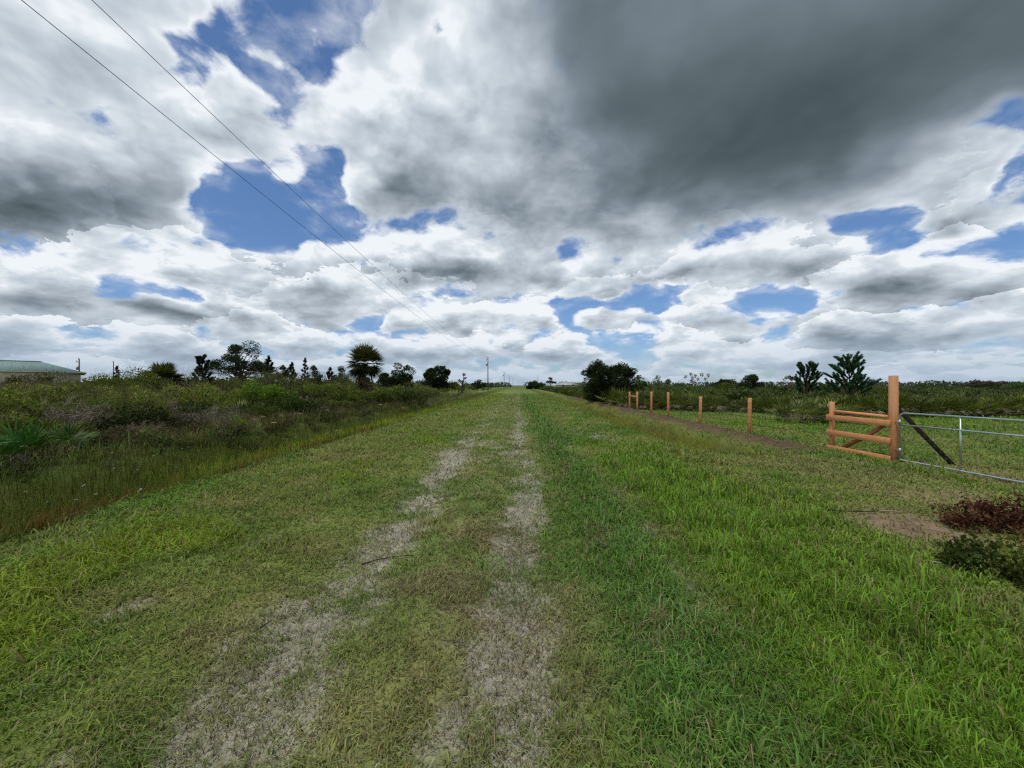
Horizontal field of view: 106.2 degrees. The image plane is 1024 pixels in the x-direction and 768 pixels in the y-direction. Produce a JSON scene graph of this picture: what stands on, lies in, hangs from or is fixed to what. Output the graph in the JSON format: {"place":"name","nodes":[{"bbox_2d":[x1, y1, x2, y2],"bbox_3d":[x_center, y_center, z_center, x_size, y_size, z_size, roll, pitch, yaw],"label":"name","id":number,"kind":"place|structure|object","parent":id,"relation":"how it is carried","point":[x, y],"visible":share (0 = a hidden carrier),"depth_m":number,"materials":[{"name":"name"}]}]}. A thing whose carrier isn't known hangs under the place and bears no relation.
{"place":"outdoors","nodes":[
{"label":"outdoors","id":0,"kind":"place"},
{"bbox_2d":[0,391,759,548],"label":"ditch grass","id":1,"kind":"structure","parent":0,"point":[31,522],"depth_m":8.41,"materials":[{"name":"plant"}]},
{"bbox_2d":[0,385,1023,767],"bbox_3d":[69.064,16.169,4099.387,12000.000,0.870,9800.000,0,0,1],"label":"ground","id":2,"kind":"structure","parent":0,"point":[676,429],"depth_m":2.79,"materials":[{"name":"plant"}]},
{"bbox_2d":[0,369,32,384],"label":"olive shrub","id":3,"kind":"object","parent":2,"relation":"on","point":[7,379],"visible":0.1,"depth_m":31.87,"materials":[{"name":"green plant"}]},
{"bbox_2d":[0,416,46,463],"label":"saw palmetto","id":4,"kind":"object","parent":2,"relation":"on","point":[23,437],"visible":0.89,"depth_m":8.01,"materials":[{"name":"green plant"}]},
{"bbox_2d":[0,362,59,384],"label":"olive shrub","id":5,"kind":"object","parent":2,"relation":"on","point":[30,380],"visible":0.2,"depth_m":32.94,"materials":[{"name":"green plant"}]},
{"bbox_2d":[0,360,86,385],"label":"house","id":6,"kind":"structure","parent":2,"relation":"on","point":[6,366],"depth_m":57.79,"materials":[{"name":"metal"}]},
{"bbox_2d":[0,405,97,427],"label":"grey shrub","id":7,"kind":"object","parent":2,"relation":"on","point":[53,413],"visible":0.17,"depth_m":11.69,"materials":[{"name":"plant"}]},
{"bbox_2d":[1,420,117,458],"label":"saw palmetto","id":8,"kind":"object","parent":2,"relation":"on","point":[59,433],"visible":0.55,"depth_m":9.28,"materials":[{"name":"green plant"}]},
{"bbox_2d":[28,366,94,385],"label":"olive shrub","id":9,"kind":"object","parent":2,"relation":"on","point":[57,380],"visible":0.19,"depth_m":35.99,"materials":[{"name":"green plant"}]},
{"bbox_2d":[28,398,139,428],"bbox_3d":[-14.332,1.125,12.541,2.837,1.633,3.353,0,0,-18],"label":"grey shrub","id":10,"kind":"object","parent":2,"relation":"on","point":[80,417],"visible":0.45,"depth_m":12.45,"materials":[{"name":"plant"}]},
{"bbox_2d":[68,369,133,386],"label":"olive shrub","id":11,"kind":"object","parent":2,"relation":"on","point":[101,378],"visible":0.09,"depth_m":29.82,"materials":[{"name":"green plant"}]},
{"bbox_2d":[113,366,119,377],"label":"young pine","id":12,"kind":"object","parent":2,"relation":"on","point":[116,368],"visible":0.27,"depth_m":84.92,"materials":[{"name":"green plant"}]},
{"bbox_2d":[77,363,196,393],"bbox_3d":[-26.480,0.068,27.281,5.912,3.610,6.014,0,0,10],"label":"green shrub","id":13,"kind":"object","parent":2,"relation":"on","point":[146,380],"visible":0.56,"depth_m":26.33,"materials":[{"name":"green plant"}]},
{"bbox_2d":[135,425,166,447],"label":"yellow green weed","id":14,"kind":"object","parent":2,"relation":"on","point":[151,436],"visible":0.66,"depth_m":10.52,"materials":[{"name":"green plant"}]},
{"bbox_2d":[85,390,218,433],"bbox_3d":[-12.459,0.974,13.657,3.476,1.715,3.361,0,0,-21],"label":"green shrub","id":15,"kind":"object","parent":2,"relation":"on","point":[139,415],"visible":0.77,"depth_m":13.64,"materials":[{"name":"green plant"}]},
{"bbox_2d":[137,360,189,390],"bbox_3d":[-30.878,-0.062,34.151,3.511,4.328,3.731,0,0,41],"label":"young cabbage palm","id":16,"kind":"object","parent":2,"relation":"on","point":[166,371],"visible":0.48,"depth_m":33.72,"materials":[{"name":"green plant"}]},
{"bbox_2d":[165,363,212,386],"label":"olive shrub","id":17,"kind":"object","parent":2,"relation":"on","point":[196,373],"visible":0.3,"depth_m":45.82,"materials":[{"name":"green plant"}]},
{"bbox_2d":[188,354,214,385],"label":"young pine","id":18,"kind":"object","parent":2,"relation":"on","point":[200,361],"visible":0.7,"depth_m":55.86,"materials":[{"name":"green plant"}]},
{"bbox_2d":[167,401,241,422],"bbox_3d":[-12.186,1.280,15.013,2.564,1.248,2.720,0,0,26],"label":"grey shrub","id":19,"kind":"object","parent":2,"relation":"on","point":[204,416],"visible":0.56,"depth_m":14.74,"materials":[{"name":"plant"}]},
{"bbox_2d":[182,368,247,391],"bbox_3d":[-29.138,0.045,38.016,5.587,3.775,4.932,0,0,6],"label":"olive shrub","id":20,"kind":"object","parent":2,"relation":"on","point":[230,380],"visible":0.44,"depth_m":38.10,"materials":[{"name":"green plant"}]},
{"bbox_2d":[196,394,251,416],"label":"bush","id":21,"kind":"object","parent":2,"relation":"on","point":[221,403],"visible":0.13,"depth_m":18.54,"materials":[{"name":"green plant"}]},
{"bbox_2d":[204,340,274,382],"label":"pine tree","id":22,"kind":"object","parent":2,"relation":"on","point":[234,356],"visible":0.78,"depth_m":59.08,"materials":[{"name":"green plant"}]},
{"bbox_2d":[0,370,493,482],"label":"scrub thicket","id":23,"kind":"object","parent":2,"relation":"on","point":[22,396],"visible":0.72,"depth_m":15.00,"materials":[{"name":"green plant"}]},
{"bbox_2d":[228,361,282,384],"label":"olive shrub","id":24,"kind":"object","parent":2,"relation":"on","point":[253,377],"visible":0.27,"depth_m":49.74,"materials":[{"name":"green plant"}]},
{"bbox_2d":[233,363,289,396],"bbox_3d":[-23.362,-0.056,36.064,5.035,3.950,5.375,0,0,-32],"label":"olive shrub","id":25,"kind":"object","parent":2,"relation":"on","point":[260,377],"visible":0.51,"depth_m":35.54,"materials":[{"name":"green plant"}]},
{"bbox_2d":[231,373,297,408],"bbox_3d":[-13.458,0.554,21.216,3.444,2.589,3.296,0,0,-5],"label":"green shrub","id":26,"kind":"object","parent":2,"relation":"on","point":[270,393],"visible":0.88,"depth_m":20.76,"materials":[{"name":"green plant"}]},
{"bbox_2d":[259,355,273,381],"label":"young pine","id":27,"kind":"object","parent":2,"relation":"on","point":[267,361],"visible":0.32,"depth_m":54.82,"materials":[{"name":"green plant"}]},
{"bbox_2d":[251,368,305,385],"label":"olive shrub","id":28,"kind":"object","parent":2,"relation":"on","point":[280,378],"visible":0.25,"depth_m":51.52,"materials":[{"name":"green plant"}]},
{"bbox_2d":[268,365,290,385],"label":"tree","id":29,"kind":"object","parent":2,"relation":"on","point":[283,368],"visible":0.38,"depth_m":59.88,"materials":[{"name":"green plant"}]},
{"bbox_2d":[284,362,297,386],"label":"young pine","id":30,"kind":"object","parent":2,"relation":"on","point":[291,367],"visible":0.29,"depth_m":61.94,"materials":[{"name":"green plant"}]},
{"bbox_2d":[262,374,324,400],"bbox_3d":[-16.931,0.441,30.018,4.024,2.914,3.624,0,0,14],"label":"olive shrub","id":31,"kind":"object","parent":2,"relation":"on","point":[294,386],"visible":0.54,"depth_m":29.93,"materials":[{"name":"green plant"}]},
{"bbox_2d":[299,357,309,383],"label":"young pine","id":32,"kind":"object","parent":2,"relation":"on","point":[304,367],"visible":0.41,"depth_m":65.92,"materials":[{"name":"green plant"}]},
{"bbox_2d":[283,370,327,388],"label":"olive shrub","id":33,"kind":"object","parent":2,"relation":"on","point":[299,379],"visible":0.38,"depth_m":49.44,"materials":[{"name":"green plant"}]},
{"bbox_2d":[283,388,328,413],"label":"green shrub","id":34,"kind":"object","parent":2,"relation":"on","point":[297,403],"visible":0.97,"depth_m":19.85,"materials":[{"name":"green plant"}]},
{"bbox_2d":[307,365,322,383],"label":"tree","id":35,"kind":"object","parent":2,"relation":"on","point":[313,367],"visible":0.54,"depth_m":67.82,"materials":[{"name":"green plant"}]},
{"bbox_2d":[300,371,343,386],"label":"olive shrub","id":36,"kind":"object","parent":2,"relation":"on","point":[315,376],"visible":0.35,"depth_m":51.22,"materials":[{"name":"green plant"}]},
{"bbox_2d":[304,375,351,401],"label":"olive shrub","id":37,"kind":"object","parent":2,"relation":"on","point":[330,393],"visible":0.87,"depth_m":26.92,"materials":[{"name":"green plant"}]},
{"bbox_2d":[323,367,334,381],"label":"young pine","id":38,"kind":"object","parent":2,"relation":"on","point":[329,374],"visible":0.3,"depth_m":71.77,"materials":[{"name":"green plant"}]},
{"bbox_2d":[332,366,350,384],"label":"tree","id":39,"kind":"object","parent":2,"relation":"on","point":[341,369],"visible":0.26,"depth_m":71.78,"materials":[{"name":"green plant"}]},
{"bbox_2d":[327,371,365,401],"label":"olive shrub","id":40,"kind":"object","parent":2,"relation":"on","point":[342,384],"visible":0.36,"depth_m":33.81,"materials":[{"name":"green plant"}]},
{"bbox_2d":[334,371,372,387],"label":"olive shrub","id":41,"kind":"object","parent":2,"relation":"on","point":[354,379],"visible":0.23,"depth_m":49.63,"materials":[{"name":"green plant"}]},
{"bbox_2d":[343,341,384,393],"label":"cabbage palm","id":42,"kind":"object","parent":2,"relation":"on","point":[364,369],"visible":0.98,"depth_m":41.22,"materials":[{"name":"green plant"}]},
{"bbox_2d":[355,383,397,405],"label":"olive shrub","id":43,"kind":"object","parent":2,"relation":"on","point":[376,394],"visible":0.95,"depth_m":29.93,"materials":[{"name":"green plant"}]},
{"bbox_2d":[362,555,411,564],"bbox_3d":[-1.105,1.557,3.434,0.441,0.060,0.066,0,0,-10],"label":"stick","id":44,"kind":"object","parent":2,"relation":"on","point":[383,558],"visible":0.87,"depth_m":3.45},
{"bbox_2d":[377,362,415,387],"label":"oak tree","id":45,"kind":"object","parent":2,"relation":"on","point":[397,377],"visible":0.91,"depth_m":64.91,"materials":[{"name":"green plant"}]},
{"bbox_2d":[381,380,425,404],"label":"green shrub","id":46,"kind":"object","parent":2,"relation":"on","point":[406,395],"visible":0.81,"depth_m":32.52,"materials":[{"name":"green plant"}]},
{"bbox_2d":[400,379,438,404],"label":"olive shrub","id":47,"kind":"object","parent":2,"relation":"on","point":[426,393],"visible":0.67,"depth_m":35.58,"materials":[{"name":"green plant"}]},
{"bbox_2d":[414,365,450,391],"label":"oak tree","id":48,"kind":"object","parent":2,"relation":"on","point":[435,381],"visible":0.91,"depth_m":79.57,"materials":[{"name":"green plant"}]},
{"bbox_2d":[12,408,862,767],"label":"straw litter","id":49,"kind":"object","parent":2,"relation":"on","point":[492,640],"visible":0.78,"depth_m":2.10,"materials":[{"name":"beige plant"}]},
{"bbox_2d":[457,373,466,393],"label":"bare shrub","id":50,"kind":"object","parent":2,"relation":"on","point":[462,381],"visible":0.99,"depth_m":78.01,"materials":[{"name":"plant"}]},
{"bbox_2d":[471,379,486,389],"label":"distant tree","id":51,"kind":"object","parent":2,"relation":"on","point":[479,383],"visible":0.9,"depth_m":149.63,"materials":[{"name":"green plant"}]},
{"bbox_2d":[486,357,487,390],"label":"utility pole","id":52,"kind":"object","parent":2,"relation":"on","point":[487,375],"visible":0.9,"depth_m":118.93,"materials":[{"name":"metal"}]},
{"bbox_2d":[21,0,482,359],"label":"power line","id":53,"kind":"object","parent":52,"relation":"attached to","point":[184,131],"visible":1,"depth_m":10.37,"materials":[{"name":"metal"}]},
{"bbox_2d":[92,0,482,355],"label":"power line","id":54,"kind":"object","parent":52,"relation":"attached to","point":[228,129],"visible":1,"depth_m":11.92,"materials":[{"name":"metal"}]},
{"bbox_2d":[525,380,543,388],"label":"distant tree","id":55,"kind":"object","parent":2,"relation":"on","point":[534,384],"visible":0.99,"depth_m":149.10,"materials":[{"name":"green plant"}]},
{"bbox_2d":[557,382,578,386],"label":"house","id":56,"kind":"structure","parent":2,"relation":"on","point":[565,384],"depth_m":232.30,"materials":[{"name":"metal"}]},
{"bbox_2d":[562,383,585,390],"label":"olive shrub","id":57,"kind":"object","parent":2,"relation":"on","point":[567,389],"visible":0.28,"depth_m":60.56,"materials":[{"name":"green plant"}]},
{"bbox_2d":[580,358,643,403],"bbox_3d":[8.717,-0.189,33.986,5.553,4.216,3.839,0,0,14],"label":"oak tree","id":58,"kind":"object","parent":2,"relation":"on","point":[601,381],"visible":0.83,"depth_m":33.51,"materials":[{"name":"green plant"}]},
{"bbox_2d":[539,385,685,399],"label":"roadside brush","id":59,"kind":"object","parent":2,"relation":"on","point":[572,392],"visible":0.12,"depth_m":54.81,"materials":[{"name":"green plant"}]},
{"bbox_2d":[629,392,637,409],"bbox_3d":[7.802,1.138,24.746,0.093,1.319,1.793,0,0,2],"label":"fence brace","id":60,"kind":"object","parent":2,"relation":"on","point":[636,400],"visible":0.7,"depth_m":23.90,"materials":[{"name":"brown wood"}]},
{"bbox_2d":[631,375,647,391],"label":"tree","id":61,"kind":"object","parent":2,"relation":"on","point":[641,382],"visible":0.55,"depth_m":43.82,"materials":[{"name":"green plant"}]},
{"bbox_2d":[632,397,660,409],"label":"saw palmetto","id":62,"kind":"object","parent":2,"relation":"on","point":[642,402],"visible":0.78,"depth_m":25.40,"materials":[{"name":"green plant"}]},
{"bbox_2d":[281,380,1022,387],"bbox_3d":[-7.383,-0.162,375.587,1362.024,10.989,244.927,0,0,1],"label":"distant woods","id":63,"kind":"object","parent":2,"relation":"on","point":[707,383],"visible":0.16,"depth_m":317.28,"materials":[{"name":"green plant"}]},
{"bbox_2d":[647,375,671,389],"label":"tree","id":64,"kind":"object","parent":2,"relation":"on","point":[659,384],"visible":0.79,"depth_m":49.76,"materials":[{"name":"green plant"}]},
{"bbox_2d":[667,392,669,415],"bbox_3d":[7.556,1.061,18.607,0.095,1.317,0.116,0,0,1],"label":"fence post","id":65,"kind":"object","parent":2,"relation":"on","point":[668,412],"visible":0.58,"depth_m":18.57,"materials":[{"name":"brown wood"}]},
{"bbox_2d":[628,393,817,408],"bbox_3d":[7.703,0.618,17.813,0.645,0.152,15.561,0,0,-2],"label":"fence wire","id":66,"kind":"object","parent":65,"relation":"attached to","point":[738,402],"visible":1,"depth_m":12.71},
{"bbox_2d":[630,400,823,425],"bbox_3d":[7.703,1.058,17.811,0.645,0.152,15.561,0,0,-2],"label":"fence wire","id":67,"kind":"object","parent":65,"relation":"attached to","point":[739,415],"visible":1,"depth_m":12.39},
{"bbox_2d":[633,397,825,417],"bbox_3d":[7.703,0.838,17.812,0.645,0.152,15.561,0,0,-2],"label":"fence wire","id":68,"kind":"object","parent":65,"relation":"attached to","point":[733,408],"visible":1,"depth_m":12.50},
{"bbox_2d":[653,393,688,409],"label":"saw palmetto","id":69,"kind":"object","parent":2,"relation":"on","point":[672,402],"visible":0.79,"depth_m":24.82,"materials":[{"name":"green plant"}]},
{"bbox_2d":[664,381,700,392],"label":"olive shrub","id":70,"kind":"object","parent":2,"relation":"on","point":[676,385],"visible":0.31,"depth_m":42.05,"materials":[{"name":"green plant"}]},
{"bbox_2d":[684,372,709,396],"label":"seedhead plant","id":71,"kind":"object","parent":2,"relation":"on","point":[692,379],"visible":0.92,"depth_m":34.27,"materials":[{"name":"plant"}]},
{"bbox_2d":[678,394,722,411],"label":"saw palmetto","id":72,"kind":"object","parent":2,"relation":"on","point":[694,401],"visible":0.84,"depth_m":24.01,"materials":[{"name":"green plant"}]},
{"bbox_2d":[699,396,701,423],"bbox_3d":[7.832,1.163,16.000,0.128,1.284,0.100,0,0,1],"label":"fence post","id":73,"kind":"object","parent":2,"relation":"on","point":[700,409],"visible":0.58,"depth_m":15.96,"materials":[{"name":"brown wood"}]},
{"bbox_2d":[702,392,738,411],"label":"saw palmetto","id":74,"kind":"object","parent":2,"relation":"on","point":[713,401],"visible":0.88,"depth_m":23.39,"materials":[{"name":"green plant"}]},
{"bbox_2d":[715,379,729,388],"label":"distant tree","id":75,"kind":"object","parent":2,"relation":"on","point":[719,382],"visible":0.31,"depth_m":69.70,"materials":[{"name":"green plant"}]},
{"bbox_2d":[708,381,738,392],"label":"olive shrub","id":76,"kind":"object","parent":2,"relation":"on","point":[727,384],"visible":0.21,"depth_m":39.92,"materials":[{"name":"green plant"}]},
{"bbox_2d":[726,397,759,412],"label":"saw palmetto","id":77,"kind":"object","parent":2,"relation":"on","point":[745,403],"visible":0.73,"depth_m":23.07,"materials":[{"name":"green plant"}]},
{"bbox_2d":[723,374,764,389],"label":"oak tree","id":78,"kind":"object","parent":2,"relation":"on","point":[749,381],"visible":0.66,"depth_m":57.26,"materials":[{"name":"green plant"}]},
{"bbox_2d":[747,398,751,433],"bbox_3d":[7.647,1.111,12.388,0.105,1.327,0.107,0,0,1],"label":"fence post","id":79,"kind":"object","parent":2,"relation":"on","point":[749,418],"visible":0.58,"depth_m":12.35,"materials":[{"name":"brown wood"}]},
{"bbox_2d":[752,394,796,412],"bbox_3d":[15.290,1.146,22.347,2.588,1.251,2.614,0,0,26],"label":"saw palmetto","id":80,"kind":"object","parent":2,"relation":"on","point":[772,400],"visible":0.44,"depth_m":22.09,"materials":[{"name":"green plant"}]},
{"bbox_2d":[540,384,1023,415],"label":"palmetto thicket","id":81,"kind":"object","parent":2,"relation":"on","point":[759,394],"visible":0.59,"depth_m":27.75,"materials":[{"name":"green plant"}]},
{"bbox_2d":[778,376,795,389],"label":"bare tree","id":82,"kind":"object","parent":2,"relation":"on","point":[787,378],"visible":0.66,"depth_m":46.11,"materials":[{"name":"green plant"}]},
{"bbox_2d":[764,394,838,422],"bbox_3d":[12.788,1.076,17.050,3.174,1.363,2.996,0,0,-20],"label":"saw palmetto","id":83,"kind":"object","parent":2,"relation":"on","point":[793,408],"visible":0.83,"depth_m":16.71,"materials":[{"name":"green plant"}]},
{"bbox_2d":[789,360,823,394],"bbox_3d":[23.811,-0.013,31.091,2.094,3.758,2.211,0,0,14],"label":"pine tree","id":84,"kind":"object","parent":2,"relation":"on","point":[812,366],"visible":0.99,"depth_m":30.88,"materials":[{"name":"green plant"}]},
{"bbox_2d":[793,397,876,422],"bbox_3d":[14.200,1.161,16.995,2.642,1.179,2.942,0,0,-35],"label":"saw palmetto","id":85,"kind":"object","parent":2,"relation":"on","point":[853,408],"visible":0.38,"depth_m":16.64,"materials":[{"name":"green plant"}]},
{"bbox_2d":[822,398,858,414],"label":"saw palmetto","id":86,"kind":"object","parent":2,"relation":"on","point":[837,403],"visible":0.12,"depth_m":20.50,"materials":[{"name":"green plant"}]},
{"bbox_2d":[817,351,882,395],"bbox_3d":[23.542,-0.237,26.979,2.931,4.168,3.133,0,0,-3],"label":"pine tree","id":87,"kind":"object","parent":2,"relation":"on","point":[849,365],"visible":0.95,"depth_m":26.70,"materials":[{"name":"green plant"}]},
{"bbox_2d":[825,508,877,511],"bbox_3d":[4.145,1.542,4.683,0.586,0.021,0.053,0,0,7],"label":"stick","id":88,"kind":"object","parent":2,"relation":"on","point":[851,511],"visible":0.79,"depth_m":4.67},
{"bbox_2d":[853,383,901,394],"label":"olive shrub","id":89,"kind":"object","parent":2,"relation":"on","point":[878,389],"visible":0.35,"depth_m":35.61,"materials":[{"name":"green plant"}]},
{"bbox_2d":[857,395,909,416],"bbox_3d":[18.910,1.154,20.260,2.560,1.225,2.534,0,0,4],"label":"saw palmetto","id":90,"kind":"object","parent":2,"relation":"on","point":[884,405],"visible":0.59,"depth_m":19.83,"materials":[{"name":"green plant"}]},
{"bbox_2d":[826,375,955,464],"bbox_3d":[8.605,0.864,9.008,0.660,2.105,2.272,0,0,-28],"label":"board fence","id":91,"kind":"object","parent":2,"relation":"on","point":[895,410],"visible":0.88,"depth_m":8.77,"materials":[{"name":"brown wood"}]},
{"bbox_2d":[895,412,1023,483],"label":"farm gate","id":92,"kind":"structure","parent":91,"relation":"attached to","point":[960,430],"depth_m":7.30,"materials":[{"name":"metal"}]},
{"bbox_2d":[861,397,927,416],"bbox_3d":[19.843,1.171,20.037,2.407,1.163,2.431,0,0,6],"label":"saw palmetto","id":93,"kind":"object","parent":2,"relation":"on","point":[900,406],"visible":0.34,"depth_m":19.65,"materials":[{"name":"green plant"}]},
{"bbox_2d":[908,383,944,386],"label":"distant tree","id":94,"kind":"object","parent":2,"relation":"on","point":[921,385],"visible":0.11,"depth_m":119.76,"materials":[{"name":"green plant"}]},
{"bbox_2d":[905,397,962,416],"bbox_3d":[21.290,1.172,19.863,2.395,1.158,2.420,0,0,-11],"label":"saw palmetto","id":95,"kind":"object","parent":2,"relation":"on","point":[929,404],"visible":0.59,"depth_m":19.53,"materials":[{"name":"green plant"}]},
{"bbox_2d":[848,492,1023,544],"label":"soil patch","id":96,"kind":"object","parent":2,"relation":"on","point":[988,516],"visible":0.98,"depth_m":4.15,"materials":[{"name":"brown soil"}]},
{"bbox_2d":[923,395,988,415],"bbox_3d":[22.562,1.130,19.820,2.635,1.274,2.662,0,0,38],"label":"saw palmetto","id":97,"kind":"object","parent":2,"relation":"on","point":[947,403],"visible":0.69,"depth_m":19.46,"materials":[{"name":"green plant"}]},
{"bbox_2d":[931,394,1002,414],"bbox_3d":[23.931,1.119,20.392,2.661,1.286,2.688,0,0,14],"label":"saw palmetto","id":98,"kind":"object","parent":2,"relation":"on","point":[981,407],"visible":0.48,"depth_m":19.75,"materials":[{"name":"green plant"}]},
{"bbox_2d":[934,528,1023,587],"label":"leafy weed","id":99,"kind":"object","parent":2,"relation":"on","point":[962,557],"visible":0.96,"depth_m":3.22,"materials":[{"name":"green plant"}]},
{"bbox_2d":[961,379,1010,387],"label":"flat crowned tree","id":100,"kind":"object","parent":2,"relation":"on","point":[979,382],"visible":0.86,"depth_m":99.98,"materials":[{"name":"green plant"}]},
{"bbox_2d":[963,394,1023,416],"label":"saw palmetto","id":101,"kind":"object","parent":2,"relation":"on","point":[1001,402],"visible":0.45,"depth_m":19.80,"materials":[{"name":"green plant"}]},
{"bbox_2d":[982,399,1023,415],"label":"saw palmetto","id":102,"kind":"object","parent":2,"relation":"on","point":[1017,413],"visible":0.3,"depth_m":20.25,"materials":[{"name":"green plant"}]},
{"bbox_2d":[998,381,1023,389],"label":"tree","id":103,"kind":"object","parent":2,"relation":"on","point":[1012,385],"visible":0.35,"depth_m":58.01,"materials":[{"name":"green plant"}]},
{"bbox_2d":[0,412,1023,767],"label":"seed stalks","id":104,"kind":"object","parent":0,"point":[674,532],"visible":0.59,"depth_m":3.71,"materials":[{"name":"green plant"}]},
{"bbox_2d":[0,0,1023,384],"label":"sky","id":105,"kind":"structure","parent":0,"point":[672,189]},
{"bbox_2d":[522,392,1023,767],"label":"lush grass","id":106,"kind":"structure","parent":0,"point":[866,610],"depth_m":2.43,"materials":[{"name":"plant"}]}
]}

